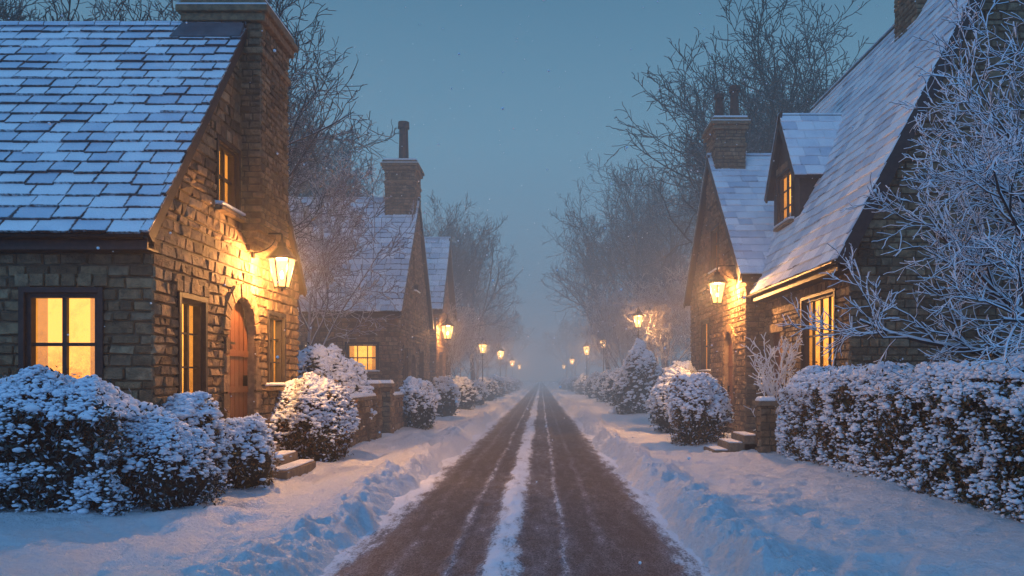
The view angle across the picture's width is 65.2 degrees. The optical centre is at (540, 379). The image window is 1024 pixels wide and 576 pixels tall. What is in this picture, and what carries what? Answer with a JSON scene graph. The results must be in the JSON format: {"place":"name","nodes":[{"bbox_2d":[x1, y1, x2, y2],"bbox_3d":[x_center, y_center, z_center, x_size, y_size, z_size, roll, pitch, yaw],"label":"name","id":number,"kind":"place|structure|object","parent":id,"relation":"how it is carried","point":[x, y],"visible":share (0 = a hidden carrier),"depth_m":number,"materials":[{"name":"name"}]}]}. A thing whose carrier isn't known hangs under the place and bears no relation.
{"place":"outdoors","nodes":[
{"label":"outdoors","id":0,"kind":"place"},
{"bbox_2d":[352,396,376,401],"bbox_3d":[-4.500,0.459,18.925,0.440,0.077,4.040,0,0,0],"label":"coping","id":1,"kind":"object","parent":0,"point":[366,398],"visible":0.45,"depth_m":19.43,"materials":[{"name":"stone"}]},
{"bbox_2d":[368,380,381,383],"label":"pillar cap","id":2,"kind":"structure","parent":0,"point":[375,381],"depth_m":20.97,"materials":[{"name":"white snow"}]},
{"bbox_2d":[380,380,393,382],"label":"pillar cap","id":3,"kind":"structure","parent":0,"point":[387,381],"depth_m":22.78,"materials":[{"name":"white snow"}]},
{"bbox_2d":[0,0,894,381],"label":"sky","id":4,"kind":"structure","parent":0,"point":[416,74],"materials":[{"name":"blue"}]},
{"bbox_2d":[0,381,1023,575],"bbox_3d":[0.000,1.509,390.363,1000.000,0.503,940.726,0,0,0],"label":"snowy ground","id":5,"kind":"structure","parent":0,"point":[751,512],"depth_m":8.69,"materials":[{"name":"white snow"}]},
{"bbox_2d":[0,0,91,20],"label":"bare tree","id":6,"kind":"object","parent":5,"relation":"on","point":[9,17],"visible":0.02,"depth_m":23.90,"materials":[{"name":"brown plant"}]},
{"bbox_2d":[0,0,119,20],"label":"bare tree","id":7,"kind":"object","parent":5,"relation":"on","point":[22,6],"visible":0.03,"depth_m":28.42,"materials":[{"name":"brown plant"}]},
{"bbox_2d":[1,0,130,20],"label":"bare tree","id":8,"kind":"object","parent":5,"relation":"on","point":[100,6],"depth_m":36.79,"materials":[{"name":"brown plant"}]},
{"bbox_2d":[0,362,165,516],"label":"snowy hedge","id":9,"kind":"object","parent":5,"relation":"on","point":[60,449],"visible":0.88,"depth_m":8.90,"materials":[{"name":"white snow"}]},
{"bbox_2d":[8,0,180,20],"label":"bare tree","id":10,"kind":"object","parent":5,"relation":"on","point":[95,5],"visible":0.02,"depth_m":31.32,"materials":[{"name":"brown plant"}]},
{"bbox_2d":[0,0,297,101],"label":"bare tree","id":11,"kind":"object","parent":5,"relation":"on","point":[105,15],"visible":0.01,"depth_m":22.75,"materials":[{"name":"brown plant"}]},
{"bbox_2d":[0,0,315,479],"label":"stone cottage","id":12,"kind":"structure","parent":5,"relation":"on","point":[129,160],"depth_m":11.74,"materials":[{"name":"brown stone"}]},
{"bbox_2d":[18,287,104,380],"bbox_3d":[-6.150,-0.485,10.316,1.080,1.410,0.157,0,0,0],"label":"window frame","id":13,"kind":"structure","parent":12,"relation":"in","point":[32,293],"depth_m":10.30,"materials":[{"name":"brown wood"}]},
{"bbox_2d":[176,292,207,392],"bbox_3d":[-5.016,-0.445,11.410,0.157,1.530,0.920,0,0,0],"label":"window frame","id":14,"kind":"structure","parent":12,"relation":"in","point":[197,334],"depth_m":11.51,"materials":[{"name":"brown wood"}]},
{"bbox_2d":[214,133,240,210],"bbox_3d":[-5.016,-3.225,12.700,0.157,1.090,0.940,0,0,0],"label":"window frame","id":15,"kind":"structure","parent":12,"relation":"in","point":[231,181],"depth_m":12.96,"materials":[{"name":"brown wood"}]},
{"bbox_2d":[228,301,247,417],"bbox_3d":[-5.097,-0.130,13.275,0.085,2.460,1.142,0,0,0],"label":"door leaf","id":16,"kind":"structure","parent":12,"relation":"in","point":[238,354],"depth_m":13.44,"materials":[{"name":"brown wood"}]},
{"bbox_2d":[251,233,296,290],"bbox_3d":[-4.573,-2.062,13.750,0.774,1.077,0.528,0,0,0],"label":"wall lantern","id":17,"kind":"object","parent":12,"relation":"attached to","point":[281,252],"depth_m":13.68,"materials":[{"name":"black metal"}]},
{"bbox_2d":[266,310,285,386],"bbox_3d":[-5.016,-0.575,15.025,0.157,1.390,0.990,0,0,0],"label":"window frame","id":18,"kind":"structure","parent":12,"relation":"in","point":[270,362],"depth_m":15.35,"materials":[{"name":"brown wood"}]},
{"bbox_2d":[106,409,234,513],"bbox_3d":[-4.619,1.048,9.727,1.582,1.388,1.563,0,0,0],"label":"snowy bush","id":19,"kind":"object","parent":5,"relation":"on","point":[166,467],"visible":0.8,"depth_m":9.41,"materials":[{"name":"white snow"}]},
{"bbox_2d":[160,389,237,493],"bbox_3d":[-4.777,0.915,10.797,1.232,1.611,1.218,0,0,38],"label":"snowy bush","id":20,"kind":"object","parent":5,"relation":"on","point":[198,409],"visible":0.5,"depth_m":10.67,"materials":[{"name":"white snow"}]},
{"bbox_2d":[211,412,291,489],"bbox_3d":[-4.324,1.111,11.653,1.363,1.311,1.497,0,0,0],"label":"snowy bush","id":21,"kind":"object","parent":5,"relation":"on","point":[251,463],"visible":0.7,"depth_m":11.37,"materials":[{"name":"white snow"}]},
{"bbox_2d":[119,0,400,247],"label":"bare tree","id":22,"kind":"object","parent":5,"relation":"on","point":[303,143],"visible":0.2,"depth_m":21.91,"materials":[{"name":"brown plant"}]},
{"bbox_2d":[174,0,398,196],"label":"bare tree","id":23,"kind":"object","parent":5,"relation":"on","point":[328,175],"visible":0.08,"depth_m":39.52,"materials":[{"name":"brown plant"}]},
{"bbox_2d":[269,371,364,461],"bbox_3d":[-4.466,0.799,15.399,1.928,1.946,1.884,0,0,31],"label":"snowy bush","id":24,"kind":"object","parent":5,"relation":"on","point":[316,418],"visible":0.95,"depth_m":14.88,"materials":[{"name":"white snow"}]},
{"bbox_2d":[289,89,384,196],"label":"bare tree","id":25,"kind":"object","parent":5,"relation":"on","point":[367,183],"visible":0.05,"depth_m":44.22,"materials":[{"name":"brown plant"}]},
{"bbox_2d":[297,342,377,429],"bbox_3d":[-5.557,0.388,20.670,2.586,2.701,2.379,0,0,38],"label":"snowy bush","id":26,"kind":"object","parent":5,"relation":"on","point":[316,358],"visible":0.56,"depth_m":20.08,"materials":[{"name":"white snow"}]},
{"bbox_2d":[288,141,426,351],"bbox_3d":[-7.228,-2.704,24.057,7.489,9.200,5.593,0,0,-11],"label":"bare tree","id":27,"kind":"object","parent":5,"relation":"on","point":[327,260],"visible":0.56,"depth_m":23.73,"materials":[{"name":"brown plant"}]},
{"bbox_2d":[288,121,433,391],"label":"stone cottage","id":28,"kind":"structure","parent":5,"relation":"on","point":[382,355],"depth_m":29.74,"materials":[{"name":"brown stone"}]},
{"bbox_2d":[345,342,378,369],"bbox_3d":[-6.225,-0.800,27.917,1.190,1.040,0.157,0,0,0],"label":"window frame","id":29,"kind":"structure","parent":28,"relation":"in","point":[347,347],"depth_m":27.89,"materials":[{"name":"brown wood"}]},
{"bbox_2d":[402,345,407,383],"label":"window frame","id":30,"kind":"structure","parent":28,"relation":"in","point":[405,351],"depth_m":29.74,"materials":[{"name":"brown wood"}]},
{"bbox_2d":[418,349,423,379],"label":"window frame","id":31,"kind":"structure","parent":28,"relation":"in","point":[420,350],"depth_m":33.64,"materials":[{"name":"brown wood"}]},
{"bbox_2d":[345,400,376,446],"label":"stones","id":32,"kind":"object","parent":5,"relation":"on","point":[363,404],"visible":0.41,"depth_m":19.70,"materials":[{"name":"brown stone"}]},
{"bbox_2d":[349,399,374,446],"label":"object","id":33,"kind":"object","parent":5,"relation":"on","point":[364,424],"visible":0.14,"depth_m":19.69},
{"bbox_2d":[349,393,375,397],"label":"coping snow","id":34,"kind":"structure","parent":33,"relation":"on","point":[355,395],"depth_m":19.55,"materials":[{"name":"white snow"}]},
{"bbox_2d":[372,389,382,438],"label":"stones","id":35,"kind":"object","parent":5,"relation":"on","point":[379,404],"visible":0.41,"depth_m":21.03,"materials":[{"name":"brown stone"}]},
{"bbox_2d":[381,387,392,432],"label":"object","id":36,"kind":"object","parent":5,"relation":"on","point":[382,412],"visible":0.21,"depth_m":22.79,"materials":[{"name":"brown stone"}]},
{"bbox_2d":[382,383,395,386],"bbox_3d":[-4.500,0.149,23.000,0.560,0.098,0.560,0,0,0],"label":"cap","id":37,"kind":"object","parent":36,"relation":"on","point":[389,384],"visible":0.53,"depth_m":22.77,"materials":[{"name":"stone"}]},
{"bbox_2d":[381,387,394,432],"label":"stones","id":38,"kind":"object","parent":5,"relation":"on","point":[387,411],"visible":0.43,"depth_m":22.77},
{"bbox_2d":[393,398,406,431],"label":"stones","id":39,"kind":"object","parent":5,"relation":"on","point":[400,403],"visible":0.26,"depth_m":24.89,"materials":[{"name":"brown stone"}]},
{"bbox_2d":[394,397,405,429],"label":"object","id":40,"kind":"object","parent":5,"relation":"on","point":[399,412],"depth_m":25.14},
{"bbox_2d":[393,389,428,394],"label":"coping snow","id":41,"kind":"structure","parent":40,"relation":"on","point":[398,393],"depth_m":24.97,"materials":[{"name":"white snow"}]},
{"bbox_2d":[399,376,441,429],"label":"snowy bush","id":42,"kind":"object","parent":5,"relation":"on","point":[416,397],"visible":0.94,"depth_m":25.75,"materials":[{"name":"white snow"}]},
{"bbox_2d":[424,237,456,381],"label":"stone cottage","id":43,"kind":"structure","parent":5,"relation":"on","point":[440,271],"depth_m":40.00,"materials":[{"name":"brown stone"}]},
{"bbox_2d":[439,352,442,375],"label":"window frame","id":44,"kind":"structure","parent":43,"relation":"in","point":[440,353],"depth_m":40.14,"materials":[{"name":"brown wood"}]},
{"bbox_2d":[438,314,453,340],"bbox_3d":[-4.526,-2.571,38.600,0.685,1.338,0.685,0,0,-45],"label":"wall lantern","id":45,"kind":"object","parent":43,"relation":"attached to","point":[447,323],"depth_m":38.53,"materials":[{"name":"yellow glass"}]},
{"bbox_2d":[445,355,448,376],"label":"window frame","id":46,"kind":"structure","parent":43,"relation":"in","point":[447,367],"depth_m":42.94,"materials":[{"name":"brown wood"}]},
{"bbox_2d":[432,375,460,416],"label":"snowy bush","id":47,"kind":"object","parent":5,"relation":"on","point":[445,386],"visible":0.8,"depth_m":33.55,"materials":[{"name":"white snow"}]},
{"bbox_2d":[434,212,492,302],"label":"bare tree","id":48,"kind":"object","parent":5,"relation":"on","point":[470,237],"visible":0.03,"depth_m":79.42,"materials":[{"name":"brown plant"}]},
{"bbox_2d":[422,190,507,340],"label":"bare tree","id":49,"kind":"object","parent":5,"relation":"on","point":[461,276],"visible":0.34,"depth_m":52.45,"materials":[{"name":"brown plant"}]},
{"bbox_2d":[453,375,479,409],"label":"snowy bush","id":50,"kind":"object","parent":5,"relation":"on","point":[466,387],"visible":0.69,"depth_m":41.47,"materials":[{"name":"white snow"}]},
{"bbox_2d":[446,298,491,373],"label":"bare tree","id":51,"kind":"object","parent":5,"relation":"on","point":[455,339],"visible":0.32,"depth_m":43.92,"materials":[{"name":"brown plant"}]},
{"bbox_2d":[423,213,522,380],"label":"bare tree","id":52,"kind":"object","parent":5,"relation":"on","point":[471,302],"visible":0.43,"depth_m":61.51,"materials":[{"name":"brown plant"}]},
{"bbox_2d":[470,380,489,405],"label":"snowy bush","id":53,"kind":"object","parent":5,"relation":"on","point":[482,388],"visible":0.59,"depth_m":49.51,"materials":[{"name":"white snow"}]},
{"bbox_2d":[478,338,486,380],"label":"street lamp","id":54,"kind":"object","parent":5,"relation":"on","point":[484,350],"visible":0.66,"depth_m":54.96,"materials":[{"name":"black metal"}]},
{"bbox_2d":[450,284,515,378],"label":"bare tree","id":55,"kind":"object","parent":5,"relation":"on","point":[466,328],"visible":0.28,"depth_m":49.21,"materials":[{"name":"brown plant"}]},
{"bbox_2d":[452,301,519,379],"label":"bare tree","id":56,"kind":"object","parent":5,"relation":"on","point":[498,343],"visible":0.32,"depth_m":62.16,"materials":[{"name":"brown plant"}]},
{"bbox_2d":[477,376,499,400],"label":"snowy bush","id":57,"kind":"object","parent":5,"relation":"on","point":[492,385],"visible":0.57,"depth_m":59.42,"materials":[{"name":"white snow"}]},
{"bbox_2d":[488,375,507,396],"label":"snowy bush","id":58,"kind":"object","parent":5,"relation":"on","point":[501,382],"visible":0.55,"depth_m":71.45,"materials":[{"name":"white snow"}]},
{"bbox_2d":[497,344,504,376],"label":"street lamp","id":59,"kind":"object","parent":5,"relation":"on","point":[502,349],"visible":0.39,"depth_m":77.95,"materials":[{"name":"black metal"}]},
{"bbox_2d":[501,376,514,393],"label":"snowy bush","id":60,"kind":"object","parent":5,"relation":"on","point":[509,386],"visible":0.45,"depth_m":87.29,"materials":[{"name":"white snow"}]},
{"bbox_2d":[509,357,514,377],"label":"street lamp","id":61,"kind":"object","parent":5,"relation":"on","point":[511,360],"visible":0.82,"depth_m":111.91,"materials":[{"name":"black metal"}]},
{"bbox_2d":[508,376,520,391],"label":"snowy bush","id":62,"kind":"object","parent":5,"relation":"on","point":[515,383],"visible":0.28,"depth_m":104.44,"materials":[{"name":"grey snow"}]},
{"bbox_2d":[517,361,521,380],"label":"street lamp","id":63,"kind":"object","parent":5,"relation":"on","point":[519,363],"visible":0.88,"depth_m":149.96,"materials":[{"name":"black metal"}]},
{"bbox_2d":[558,377,571,389],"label":"snowy bush","id":64,"kind":"object","parent":5,"relation":"on","point":[563,385],"visible":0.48,"depth_m":129.21,"materials":[{"name":"grey snow"}]},
{"bbox_2d":[451,235,690,378],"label":"distant woodland","id":65,"kind":"object","parent":5,"relation":"on","point":[574,344],"visible":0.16,"depth_m":150.35,"materials":[{"name":"grey plant"}]},
{"bbox_2d":[565,376,579,391],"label":"snowy bush","id":66,"kind":"object","parent":5,"relation":"on","point":[570,386],"visible":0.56,"depth_m":104.12,"materials":[{"name":"grey snow"}]},
{"bbox_2d":[573,373,588,394],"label":"snowy bush","id":67,"kind":"object","parent":5,"relation":"on","point":[578,385],"visible":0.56,"depth_m":83.19,"materials":[{"name":"white snow"}]},
{"bbox_2d":[582,340,590,394],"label":"street lamp","id":68,"kind":"object","parent":5,"relation":"on","point":[586,345],"visible":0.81,"depth_m":79.91,"materials":[{"name":"black metal"}]},
{"bbox_2d":[539,177,639,369],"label":"bare tree","id":69,"kind":"object","parent":5,"relation":"on","point":[579,291],"visible":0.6,"depth_m":64.33,"materials":[{"name":"brown plant"}]},
{"bbox_2d":[582,371,599,397],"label":"snowy bush","id":70,"kind":"object","parent":5,"relation":"on","point":[590,379],"visible":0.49,"depth_m":67.50,"materials":[{"name":"white snow"}]},
{"bbox_2d":[591,369,612,401],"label":"snowy bush","id":71,"kind":"object","parent":5,"relation":"on","point":[601,378],"visible":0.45,"depth_m":56.65,"materials":[{"name":"white snow"}]},
{"bbox_2d":[600,367,620,405],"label":"snowy bush","id":72,"kind":"object","parent":5,"relation":"on","point":[606,385],"visible":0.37,"depth_m":47.62,"materials":[{"name":"white snow"}]},
{"bbox_2d":[573,300,652,369],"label":"frosted tree","id":73,"kind":"object","parent":5,"relation":"on","point":[608,359],"visible":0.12,"depth_m":64.16,"materials":[{"name":"brown plant"}]},
{"bbox_2d":[549,161,700,350],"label":"bare tree","id":74,"kind":"object","parent":5,"relation":"on","point":[670,244],"visible":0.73,"depth_m":53.91,"materials":[{"name":"brown plant"}]},
{"bbox_2d":[556,152,698,367],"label":"bare tree","id":75,"kind":"object","parent":5,"relation":"on","point":[635,175],"visible":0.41,"depth_m":58.90,"materials":[{"name":"brown plant"}]},
{"bbox_2d":[572,278,682,371],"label":"frosted tree","id":76,"kind":"object","parent":5,"relation":"on","point":[607,316],"visible":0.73,"depth_m":52.27,"materials":[{"name":"grey plant"}]},
{"bbox_2d":[607,338,663,414],"bbox_3d":[4.617,0.315,36.979,2.761,4.526,2.935,0,0,-27],"label":"conical evergreen","id":77,"kind":"object","parent":5,"relation":"on","point":[632,392],"visible":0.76,"depth_m":36.45,"materials":[{"name":"white plant"}]},
{"bbox_2d":[632,306,644,337],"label":"street lamp","id":78,"kind":"object","parent":5,"relation":"on","point":[638,313],"visible":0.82,"depth_m":40.93,"materials":[{"name":"glass"}]},
{"bbox_2d":[614,255,690,367],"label":"frosted tree","id":79,"kind":"object","parent":5,"relation":"on","point":[654,318],"visible":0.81,"depth_m":42.91,"materials":[{"name":"grey plant"}]},
{"bbox_2d":[643,366,693,432],"bbox_3d":[4.031,0.658,23.988,1.687,2.172,2.261,0,0,-18],"label":"snowy bush","id":80,"kind":"object","parent":5,"relation":"on","point":[659,416],"visible":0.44,"depth_m":23.60,"materials":[{"name":"white snow"}]},
{"bbox_2d":[649,289,690,361],"bbox_3d":[8.423,-2.208,38.834,6.317,8.190,5.918,0,0,11],"label":"frosted tree","id":81,"kind":"object","parent":5,"relation":"on","point":[674,328],"visible":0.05,"depth_m":39.15,"materials":[{"name":"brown plant"}]},
{"bbox_2d":[653,360,696,386],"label":"snowy bush","id":82,"kind":"object","parent":5,"relation":"on","point":[686,364],"visible":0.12,"depth_m":26.73,"materials":[{"name":"white snow"}]},
{"bbox_2d":[662,372,736,445],"bbox_3d":[3.953,0.783,20.010,1.859,1.976,1.903,0,0,0],"label":"snowy bush","id":83,"kind":"object","parent":5,"relation":"on","point":[700,403],"visible":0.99,"depth_m":19.50,"materials":[{"name":"white snow"}]},
{"bbox_2d":[683,85,773,432],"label":"stone cottage","id":84,"kind":"structure","parent":5,"relation":"on","point":[736,234],"depth_m":24.05,"materials":[{"name":"brown stone"}]},
{"bbox_2d":[700,317,710,371],"bbox_3d":[5.516,-1.150,26.550,0.157,1.740,1.440,0,0,0],"label":"window frame","id":85,"kind":"structure","parent":84,"relation":"in","point":[703,346],"depth_m":27.14,"materials":[{"name":"brown wood"}]},
{"bbox_2d":[710,223,719,270],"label":"window frame","id":86,"kind":"structure","parent":84,"relation":"in","point":[717,230],"depth_m":25.54,"materials":[{"name":"brown wood"}]},
{"bbox_2d":[707,265,737,305],"bbox_3d":[5.050,-2.666,22.300,0.860,1.208,0.600,0,0,0],"label":"wall lantern","id":87,"kind":"object","parent":84,"relation":"attached to","point":[717,278],"depth_m":22.19,"materials":[{"name":"black metal"}]},
{"bbox_2d":[728,335,733,425],"bbox_3d":[5.598,-0.025,23.250,0.085,2.750,1.092,0,0,0],"label":"door leaf","id":88,"kind":"structure","parent":84,"relation":"in","point":[730,350],"depth_m":23.53,"materials":[{"name":"brown wood"}]},
{"bbox_2d":[605,0,869,279],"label":"bare tree","id":89,"kind":"object","parent":5,"relation":"on","point":[770,135],"visible":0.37,"depth_m":34.72,"materials":[{"name":"brown plant"}]},
{"bbox_2d":[704,431,777,452],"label":"stone steps","id":90,"kind":"structure","parent":5,"relation":"on","point":[737,441],"depth_m":17.36,"materials":[{"name":"grey stone"}]},
{"bbox_2d":[679,60,810,238],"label":"bare tree","id":91,"kind":"object","parent":5,"relation":"on","point":[711,115],"visible":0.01,"depth_m":48.43,"materials":[{"name":"brown plant"}]},
{"bbox_2d":[653,0,873,219],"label":"bare tree","id":92,"kind":"object","parent":5,"relation":"on","point":[760,63],"visible":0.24,"depth_m":35.69,"materials":[{"name":"brown plant"}]},
{"bbox_2d":[754,406,776,452],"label":"stones","id":93,"kind":"object","parent":5,"relation":"on","point":[772,417],"visible":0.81,"depth_m":16.83,"materials":[{"name":"stone"}]},
{"bbox_2d":[757,406,774,452],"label":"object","id":94,"kind":"object","parent":5,"relation":"on","point":[769,426],"visible":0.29,"depth_m":16.85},
{"bbox_2d":[753,401,778,405],"bbox_3d":[4.780,0.499,17.000,0.440,0.098,0.440,0,0,0],"label":"cap","id":95,"kind":"object","parent":94,"relation":"on","point":[765,403],"visible":0.86,"depth_m":16.78,"materials":[{"name":"stone"}]},
{"bbox_2d":[742,331,803,430],"bbox_3d":[5.700,0.408,18.565,2.071,3.034,1.926,0,0,17],"label":"frosted shrub","id":96,"kind":"object","parent":5,"relation":"on","point":[767,384],"visible":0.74,"depth_m":18.35,"materials":[{"name":"white plant"}]},
{"bbox_2d":[747,0,1023,433],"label":"stone cottage","id":97,"kind":"structure","parent":5,"relation":"on","point":[881,74],"depth_m":16.06,"materials":[{"name":"brown stone"}]},
{"bbox_2d":[774,333,781,428],"bbox_3d":[6.098,0.075,20.325,0.085,2.550,1.042,0,0,0],"label":"door leaf","id":98,"kind":"structure","parent":97,"relation":"in","point":[777,336],"depth_m":20.55,"materials":[{"name":"brown wood"}]},
{"bbox_2d":[776,166,793,224],"bbox_3d":[6.516,-4.850,21.200,0.157,1.440,1.340,0,0,0],"label":"window frame","id":99,"kind":"structure","parent":97,"relation":"in","point":[787,174],"depth_m":21.45,"materials":[{"name":"brown wood"}]},
{"bbox_2d":[800,288,836,368],"bbox_3d":[6.016,-1.000,17.250,0.157,1.740,2.140,0,0,0],"label":"window frame","id":100,"kind":"structure","parent":97,"relation":"in","point":[806,331],"depth_m":17.28,"materials":[{"name":"brown wood"}]},
{"bbox_2d":[772,348,1023,522],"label":"snowy hedge","id":101,"kind":"object","parent":5,"relation":"on","point":[960,437],"visible":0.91,"depth_m":10.85,"materials":[{"name":"white snow"}]},
{"bbox_2d":[775,0,1023,395],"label":"snow laden tree","id":102,"kind":"object","parent":5,"relation":"on","point":[992,167],"visible":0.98,"depth_m":10.78,"materials":[{"name":"white snow"}]},
{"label":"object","id":103,"kind":"object","parent":5,"relation":"on","visible":0},
{"bbox_2d":[369,384,383,387],"bbox_3d":[-4.500,0.149,21.200,0.560,0.098,0.560,0,0,0],"label":"cap","id":104,"kind":"object","parent":103,"relation":"on","point":[377,385],"visible":0.48,"depth_m":20.92,"materials":[{"name":"stone"}]},
{"bbox_2d":[8,0,1020,563],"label":"falling snow","id":105,"kind":"structure","parent":0,"point":[584,200],"depth_m":11.76,"materials":[{"name":"white snow"}]},
{"bbox_2d":[318,383,712,575],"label":"road","id":106,"kind":"structure","parent":0,"point":[485,504],"depth_m":9.64,"materials":[{"name":"asphalt"}]},
{"bbox_2d":[755,396,776,400],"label":"pillar cap","id":107,"kind":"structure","parent":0,"point":[764,398],"depth_m":16.83,"materials":[{"name":"white snow"}]}
]}

